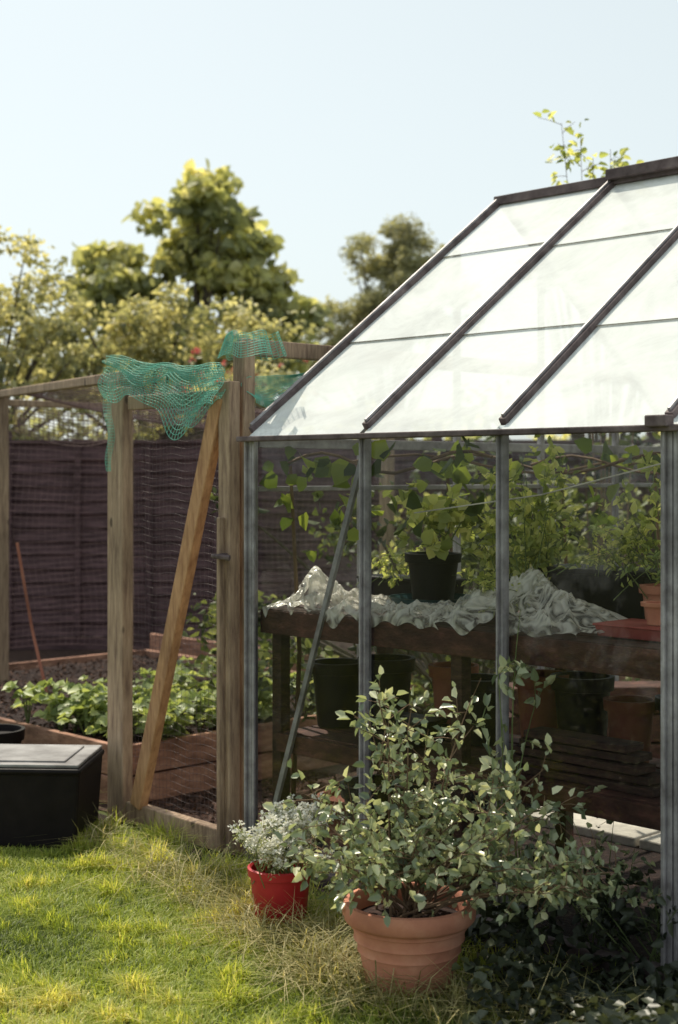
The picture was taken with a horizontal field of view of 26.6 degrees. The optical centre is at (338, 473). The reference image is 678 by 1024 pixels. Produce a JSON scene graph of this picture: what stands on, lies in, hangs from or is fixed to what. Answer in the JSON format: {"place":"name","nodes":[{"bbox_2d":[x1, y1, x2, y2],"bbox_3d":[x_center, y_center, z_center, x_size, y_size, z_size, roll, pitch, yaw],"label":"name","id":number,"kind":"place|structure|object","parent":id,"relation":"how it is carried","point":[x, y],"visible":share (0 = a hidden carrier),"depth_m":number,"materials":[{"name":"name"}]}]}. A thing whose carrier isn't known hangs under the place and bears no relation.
{"place":"outdoors","nodes":[
{"label":"outdoors","id":0,"kind":"place"},
{"bbox_2d":[9,636,376,839],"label":"bark path","id":1,"kind":"structure","parent":0,"point":[15,656],"depth_m":7.02,"materials":[{"name":"brown wood"}]},
{"bbox_2d":[9,358,378,439],"bbox_3d":[-1.782,0.238,12.913,4.666,2.570,1.238,0,0,0],"label":"rambling rose","id":2,"kind":"object","parent":1,"relation":"on","point":[82,428],"visible":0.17,"depth_m":12.90,"materials":[{"name":"green plant"}]},
{"bbox_2d":[156,347,307,402],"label":"rose blooms","id":3,"kind":"object","parent":2,"relation":"attached to","point":[222,363],"visible":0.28,"depth_m":12.73,"materials":[{"name":"plant"}]},
{"bbox_2d":[0,330,448,855],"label":"fruit cage","id":4,"kind":"object","parent":1,"relation":"on","point":[245,352],"visible":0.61,"depth_m":6.16,"materials":[{"name":"brown wood"}]},
{"bbox_2d":[0,633,651,840],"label":"raised bed","id":5,"kind":"object","parent":1,"relation":"on","point":[38,729],"visible":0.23,"depth_m":7.04,"materials":[{"name":"brown wood"}]},
{"bbox_2d":[16,542,47,694],"bbox_3d":[-1.731,0.826,8.158,0.041,0.858,0.400,0,0,-39],"label":"garden cane","id":6,"kind":"object","parent":5,"relation":"on","point":[29,614],"visible":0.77,"depth_m":8.21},
{"bbox_2d":[1,648,416,739],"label":"strawberry plants","id":7,"kind":"object","parent":5,"relation":"on","point":[85,704],"visible":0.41,"depth_m":7.00,"materials":[{"name":"green plant"}]},
{"bbox_2d":[177,472,660,727],"bbox_3d":[0.633,0.752,8.126,1.952,1.543,3.494,0,0,44],"label":"laurel shrub","id":8,"kind":"object","parent":1,"relation":"on","point":[419,673],"visible":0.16,"depth_m":7.48,"materials":[{"name":"green plant"}]},
{"bbox_2d":[372,427,660,680],"bbox_3d":[2.820,0.362,10.176,5.196,2.328,2.221,0,0,0],"label":"hedge shrub","id":9,"kind":"object","parent":1,"relation":"on","point":[573,554],"visible":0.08,"depth_m":10.25,"materials":[{"name":"green plant"}]},
{"bbox_2d":[533,109,643,564],"bbox_3d":[1.508,-0.287,8.255,0.860,3.576,0.489,0,0,-25],"label":"climbing rose","id":10,"kind":"object","parent":1,"relation":"on","point":[583,150],"visible":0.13,"depth_m":8.23,"materials":[{"name":"green plant"}]},
{"bbox_2d":[0,636,624,1023],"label":"ground","id":11,"kind":"structure","parent":0,"point":[105,813],"depth_m":4.28,"materials":[{"name":"green plant"}]},
{"bbox_2d":[0,724,24,743],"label":"black flower pot","id":12,"kind":"object","parent":11,"relation":"on","point":[12,733],"visible":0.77,"depth_m":6.71,"materials":[{"name":"plastic"}]},
{"bbox_2d":[0,225,123,436],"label":"pear tree","id":13,"kind":"object","parent":11,"relation":"on","point":[21,310],"visible":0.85,"depth_m":13.41,"materials":[{"name":"green plant"}]},
{"bbox_2d":[5,256,327,439],"bbox_3d":[-1.826,-0.390,15.056,3.445,3.792,1.609,0,0,0],"label":"apple tree","id":14,"kind":"object","parent":11,"relation":"on","point":[128,319],"visible":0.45,"depth_m":14.95,"materials":[{"name":"green plant"}]},
{"bbox_2d":[64,158,334,439],"bbox_3d":[-2.182,-1.425,19.957,4.238,5.866,2.276,0,0,0],"label":"sycamore tree","id":15,"kind":"object","parent":11,"relation":"on","point":[235,251],"visible":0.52,"depth_m":19.63,"materials":[{"name":"green plant"}]},
{"bbox_2d":[9,431,660,649],"bbox_3d":[0.800,0.570,12.191,25.650,1.860,0.108,0,0,0],"label":"garden fence","id":16,"kind":"object","parent":11,"relation":"on","point":[41,532],"visible":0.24,"depth_m":12.18,"materials":[{"name":"brown wood"}]},
{"bbox_2d":[9,398,660,439],"bbox_3d":[-0.035,0.162,30.444,33.236,3.648,7.588,0,0,0],"label":"distant hedge","id":17,"kind":"object","parent":11,"relation":"on","point":[558,437],"depth_m":29.76,"materials":[{"name":"green plant"}]},
{"bbox_2d":[59,814,644,1020],"bbox_3d":[0.406,1.496,4.394,0.570,0.001,5.300,0,0,-44],"label":"soil strip","id":18,"kind":"object","parent":11,"relation":"on","point":[484,940],"depth_m":4.55,"materials":[{"name":"brown soil"}]},
{"bbox_2d":[0,744,104,847],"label":"black storage box","id":19,"kind":"object","parent":18,"relation":"on","point":[51,791],"visible":0.92,"depth_m":5.74,"materials":[{"name":"plastic"}]},
{"bbox_2d":[108,381,239,853],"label":"wooden gate","id":20,"kind":"structure","parent":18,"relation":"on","point":[220,444],"depth_m":5.83,"materials":[{"name":"brown wood"}]},
{"bbox_2d":[247,858,310,927],"bbox_3d":[-0.195,1.399,4.786,0.220,0.202,0.232,0,0,0],"label":"red bucket","id":21,"kind":"object","parent":18,"relation":"on","point":[275,887],"visible":0.5,"depth_m":4.70,"materials":[{"name":"plastic"}]},
{"bbox_2d":[227,790,359,888],"bbox_3d":[-0.169,1.213,4.736,0.400,0.276,0.380,0,0,-39],"label":"white alyssum","id":22,"kind":"object","parent":21,"relation":"in","point":[261,846],"visible":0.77,"depth_m":4.72,"materials":[{"name":"white plant"}]},
{"bbox_2d":[27,803,667,1023],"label":"long dry grass","id":23,"kind":"structure","parent":18,"relation":"on","point":[336,956],"depth_m":4.37,"materials":[{"name":"beige plant"}]},
{"bbox_2d":[465,609,555,924],"bbox_3d":[0.538,0.965,4.556,0.213,1.071,0.290,0,0,32],"label":"rose shoot","id":24,"kind":"object","parent":18,"relation":"on","point":[521,670],"visible":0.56,"depth_m":4.57,"materials":[{"name":"green plant"}]},
{"bbox_2d":[451,890,677,1023],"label":"ivy ground cover","id":25,"kind":"object","parent":18,"relation":"on","point":[656,1006],"visible":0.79,"depth_m":3.98,"materials":[{"name":"green plant"}]},
{"bbox_2d":[288,211,446,439],"bbox_3d":[0.834,-1.616,25.992,3.628,6.249,2.260,0,0,0],"label":"willow tree","id":26,"kind":"object","parent":11,"relation":"on","point":[393,263],"visible":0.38,"depth_m":25.67,"materials":[{"name":"green plant"}]},
{"bbox_2d":[342,882,475,1000],"bbox_3d":[0.205,1.373,4.200,0.392,0.254,0.392,0,0,0],"label":"terracotta planter","id":27,"kind":"object","parent":11,"relation":"on","point":[409,945],"visible":0.81,"depth_m":4.07,"materials":[{"name":"ceramic"}]},
{"bbox_2d":[262,665,642,943],"bbox_3d":[0.347,0.969,4.184,1.090,0.808,0.631,0,0,-12],"label":"rose bush","id":28,"kind":"object","parent":27,"relation":"in","point":[387,871],"visible":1,"depth_m":4.16,"materials":[{"name":"green plant"}]},
{"bbox_2d":[570,433,631,439],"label":"distant shrub","id":29,"kind":"object","parent":11,"relation":"on","point":[579,436],"depth_m":23.97,"materials":[{"name":"green plant"}]},
{"bbox_2d":[0,0,677,439],"label":"sky","id":30,"kind":"structure","parent":0,"point":[334,118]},
{"bbox_2d":[302,800,660,962],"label":"greenhouse floor soil","id":31,"kind":"structure","parent":0,"point":[567,926],"depth_m":5.34,"materials":[{"name":"brown soil"}]},
{"bbox_2d":[317,789,347,849],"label":"terracotta flower pot","id":32,"kind":"object","parent":31,"relation":"on","point":[332,797],"visible":0.13,"depth_m":5.69,"materials":[{"name":"orange ceramic"}]},
{"bbox_2d":[340,774,409,864],"bbox_3d":[0.155,1.342,5.541,0.304,0.300,0.304,0,0,0],"label":"black flower pot","id":33,"kind":"object","parent":31,"relation":"on","point":[377,779],"visible":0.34,"depth_m":5.46,"materials":[{"name":"plastic"}]},
{"bbox_2d":[404,779,491,888],"bbox_3d":[0.397,1.312,5.218,0.324,0.360,0.324,0,0,0],"label":"black flower pot","id":34,"kind":"object","parent":31,"relation":"on","point":[417,787],"visible":0.09,"depth_m":5.12,"materials":[{"name":"plastic"}]},
{"bbox_2d":[236,156,677,985],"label":"greenhouse","id":35,"kind":"object","parent":31,"relation":"on","point":[564,320],"visible":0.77,"depth_m":5.27,"materials":[{"name":"metal"}]},
{"bbox_2d":[414,463,660,513],"bbox_3d":[0.663,0.045,4.690,0.034,0.194,1.131,0,0,-43],"label":"support string","id":36,"kind":"object","parent":35,"relation":"attached to","point":[544,493],"visible":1,"depth_m":4.67,"materials":[{"name":"fabric"}]},
{"bbox_2d":[259,437,660,806],"bbox_3d":[1.149,0.671,6.037,2.780,1.660,1.436,0,0,-44],"label":"grape vine","id":37,"kind":"object","parent":31,"relation":"on","point":[342,471],"visible":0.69,"depth_m":5.57,"materials":[{"name":"green plant"}]},
{"bbox_2d":[261,601,660,890],"bbox_3d":[0.617,1.010,5.088,0.668,0.979,1.976,0,0,-44],"label":"potting bench","id":38,"kind":"object","parent":31,"relation":"on","point":[592,652],"visible":0.35,"depth_m":4.87,"materials":[{"name":"brown wood"}]},
{"bbox_2d":[262,566,391,616],"bbox_3d":[-0.027,0.459,5.604,0.474,0.190,0.332,0,0,-44],"label":"crumpled plastic sheet","id":39,"kind":"object","parent":38,"relation":"on","point":[315,582],"visible":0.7,"depth_m":5.56,"materials":[{"name":"white plastic"}]},
{"bbox_2d":[312,658,358,728],"bbox_3d":[-0.006,0.862,5.636,0.224,0.250,0.224,0,0,0],"label":"black flower pot","id":40,"kind":"object","parent":38,"relation":"on","point":[336,684],"visible":0.79,"depth_m":5.56,"materials":[{"name":"plastic"}]},
{"bbox_2d":[357,654,415,714],"bbox_3d":[0.183,0.847,5.526,0.224,0.280,0.224,0,0,0],"label":"black flower pot","id":41,"kind":"object","parent":38,"relation":"on","point":[398,670],"visible":0.59,"depth_m":5.45,"materials":[{"name":"plastic"}]},
{"bbox_2d":[326,596,475,628],"bbox_3d":[0.241,0.505,5.182,0.274,0.125,0.626,0,0,-44],"label":"crumpled plastic sheet","id":42,"kind":"object","parent":38,"relation":"on","point":[401,608],"visible":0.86,"depth_m":5.10,"materials":[{"name":"white plastic"}]},
{"bbox_2d":[371,736,446,747],"bbox_3d":[0.234,0.965,5.242,0.200,0.019,0.260,0,0,-44],"label":"seed tray","id":43,"kind":"object","parent":38,"relation":"on","point":[413,744],"visible":0.27,"depth_m":5.15,"materials":[{"name":"black plastic"}]},
{"bbox_2d":[371,730,447,741],"bbox_3d":[0.237,0.943,5.240,0.260,0.019,0.200,0,0,44],"label":"seed tray","id":44,"kind":"object","parent":43,"relation":"on","point":[382,733],"visible":0.12,"depth_m":5.17,"materials":[{"name":"black plastic"}]},
{"bbox_2d":[371,723,448,734],"bbox_3d":[0.240,0.920,5.237,0.260,0.019,0.200,0,0,41],"label":"seed tray","id":45,"kind":"object","parent":44,"relation":"on","point":[430,729],"visible":0.23,"depth_m":5.17,"materials":[{"name":"black plastic"}]},
{"bbox_2d":[371,712,449,728],"bbox_3d":[0.243,0.898,5.234,0.260,0.019,0.200,0,0,39],"label":"seed tray","id":46,"kind":"object","parent":45,"relation":"on","point":[435,720],"visible":0.46,"depth_m":5.19,"materials":[{"name":"black plastic"}]},
{"bbox_2d":[356,574,466,599],"bbox_3d":[0.286,0.464,5.737,0.180,0.102,0.440,0,0,-44],"label":"seed tray","id":47,"kind":"object","parent":38,"relation":"on","point":[383,589],"visible":0.27,"depth_m":5.70,"materials":[{"name":"black plastic"}]},
{"bbox_2d":[356,545,461,588],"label":"seedlings","id":48,"kind":"object","parent":47,"relation":"in","point":[388,573],"visible":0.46,"depth_m":5.67,"materials":[{"name":"green plant"}]},
{"bbox_2d":[389,593,470,612],"bbox_3d":[0.359,0.493,5.473,0.340,0.050,0.340,0,0,0],"label":"pot saucer","id":49,"kind":"object","parent":38,"relation":"on","point":[405,598],"visible":0.4,"depth_m":5.37,"materials":[{"name":"black plastic"}]},
{"bbox_2d":[404,551,461,599],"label":"black flower pot","id":50,"kind":"object","parent":49,"relation":"on","point":[434,578],"visible":0.69,"depth_m":5.40,"materials":[{"name":"plastic"}]},
{"bbox_2d":[389,480,485,559],"bbox_3d":[0.409,0.178,5.471,0.491,0.311,0.326,0,0,-35],"label":"pelargonium","id":51,"kind":"object","parent":50,"relation":"in","point":[437,547],"visible":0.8,"depth_m":5.43,"materials":[{"name":"green plant"}]},
{"bbox_2d":[428,661,478,735],"bbox_3d":[0.436,0.857,5.465,0.194,0.260,0.194,0,0,0],"label":"terracotta flower pot","id":52,"kind":"object","parent":38,"relation":"on","point":[440,674],"visible":0.48,"depth_m":5.41,"materials":[{"name":"brown ceramic"}]},
{"bbox_2d":[471,673,495,746],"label":"black flower pot","id":53,"kind":"object","parent":38,"relation":"on","point":[486,686],"visible":0.43,"depth_m":5.19,"materials":[{"name":"plastic"}]},
{"bbox_2d":[455,554,536,617],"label":"wilted seedlings","id":54,"kind":"object","parent":38,"relation":"on","point":[486,585],"visible":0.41,"depth_m":4.97,"materials":[{"name":"green plant"}]},
{"bbox_2d":[484,576,516,613],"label":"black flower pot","id":55,"kind":"object","parent":38,"relation":"on","point":[495,609],"visible":0.09,"depth_m":5.32,"materials":[{"name":"plastic"}]},
{"bbox_2d":[423,466,555,578],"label":"pepper plant","id":56,"kind":"object","parent":55,"relation":"in","point":[490,555],"visible":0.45,"depth_m":5.39,"materials":[{"name":"green plant"}]},
{"bbox_2d":[461,435,583,620],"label":"tomato plant","id":57,"kind":"object","parent":38,"relation":"on","point":[542,516],"visible":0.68,"depth_m":5.07,"materials":[{"name":"green plant"}]},
{"bbox_2d":[428,567,627,636],"bbox_3d":[0.660,0.430,4.841,0.404,0.225,0.671,0,0,-44],"label":"crumpled plastic sheet","id":58,"kind":"object","parent":38,"relation":"on","point":[528,585],"visible":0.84,"depth_m":4.80,"materials":[{"name":"white plastic"}]},
{"bbox_2d":[524,586,552,619],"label":"black flower pot","id":59,"kind":"object","parent":38,"relation":"on","point":[547,600],"visible":0.14,"depth_m":5.06,"materials":[{"name":"plastic"}]},
{"bbox_2d":[513,669,568,736],"bbox_3d":[0.728,0.852,5.163,0.204,0.270,0.204,0,0,0],"label":"terracotta flower pot","id":60,"kind":"object","parent":38,"relation":"on","point":[544,714],"visible":0.34,"depth_m":5.09,"materials":[{"name":"brown ceramic"}]},
{"bbox_2d":[550,671,614,735],"bbox_3d":[0.853,0.847,5.033,0.224,0.280,0.224,0,0,0],"label":"black flower pot","id":61,"kind":"object","parent":38,"relation":"on","point":[579,695],"visible":0.69,"depth_m":4.95,"materials":[{"name":"plastic"}]},
{"bbox_2d":[513,726,660,797],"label":"wooden slats","id":62,"kind":"object","parent":38,"relation":"on","point":[613,763],"visible":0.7,"depth_m":4.54,"materials":[{"name":"brown wood"}]},
{"bbox_2d":[538,563,660,622],"bbox_3d":[0.938,0.422,5.032,0.235,0.185,0.480,0,0,-44],"label":"plant trough","id":63,"kind":"object","parent":38,"relation":"on","point":[602,590],"visible":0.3,"depth_m":4.93,"materials":[{"name":"black plastic"}]},
{"bbox_2d":[531,498,660,579],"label":"seedlings","id":64,"kind":"object","parent":63,"relation":"in","point":[597,559],"visible":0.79,"depth_m":4.97,"materials":[{"name":"green plant"}]},
{"bbox_2d":[610,449,660,569],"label":"pepper plant","id":65,"kind":"object","parent":63,"relation":"on","point":[646,523],"visible":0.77,"depth_m":4.90,"materials":[{"name":"green plant"}]},
{"bbox_2d":[592,618,660,641],"bbox_3d":[0.985,0.497,4.550,0.220,0.042,0.290,0,0,-44],"label":"red seed tray","id":66,"kind":"object","parent":38,"relation":"on","point":[635,629],"visible":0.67,"depth_m":4.50,"materials":[{"name":"plastic"}]},
{"bbox_2d":[640,601,660,625],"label":"terracotta flower pot","id":67,"kind":"object","parent":66,"relation":"on","point":[653,612],"visible":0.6,"depth_m":4.48,"materials":[{"name":"orange ceramic"}]},
{"bbox_2d":[603,695,656,762],"bbox_3d":[0.992,0.877,4.889,0.184,0.220,0.184,0,0,0],"label":"terracotta flower pot","id":68,"kind":"object","parent":38,"relation":"on","point":[630,717],"visible":0.77,"depth_m":4.83,"materials":[{"name":"brown ceramic"}]},
{"bbox_2d":[638,584,660,618],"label":"terracotta flower pot","id":69,"kind":"object","parent":38,"relation":"on","point":[652,592],"visible":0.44,"depth_m":4.69,"materials":[{"name":"orange ceramic"}]},
{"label":"terracotta flower pot","id":70,"kind":"object","parent":38,"relation":"on","visible":0},
{"bbox_2d":[588,522,660,600],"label":"seedlings","id":71,"kind":"object","parent":70,"relation":"in","point":[631,567],"visible":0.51,"depth_m":4.72,"materials":[{"name":"green plant"}]},
{"bbox_2d":[505,804,660,950],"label":"bindweed","id":72,"kind":"object","parent":31,"relation":"on","point":[593,853],"visible":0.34,"depth_m":4.50,"materials":[{"name":"green plant"}]},
{"bbox_2d":[509,681,660,758],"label":"wooden sleepers","id":73,"kind":"object","parent":31,"relation":"on","point":[649,688],"visible":0.1,"depth_m":6.55,"materials":[{"name":"brown wood"}]},
{"bbox_2d":[523,806,660,852],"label":"paving slabs","id":74,"kind":"structure","parent":31,"relation":"on","point":[636,836],"depth_m":5.85,"materials":[{"name":"concrete"}]},
{"bbox_2d":[520,841,677,962],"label":"dead nettle","id":75,"kind":"object","parent":31,"relation":"on","point":[621,913],"visible":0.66,"depth_m":4.32,"materials":[{"name":"green plant"}]},
{"bbox_2d":[655,694,660,726],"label":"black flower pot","id":76,"kind":"object","parent":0,"point":[658,702],"visible":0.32,"depth_m":4.79,"materials":[{"name":"plastic"}]}
]}

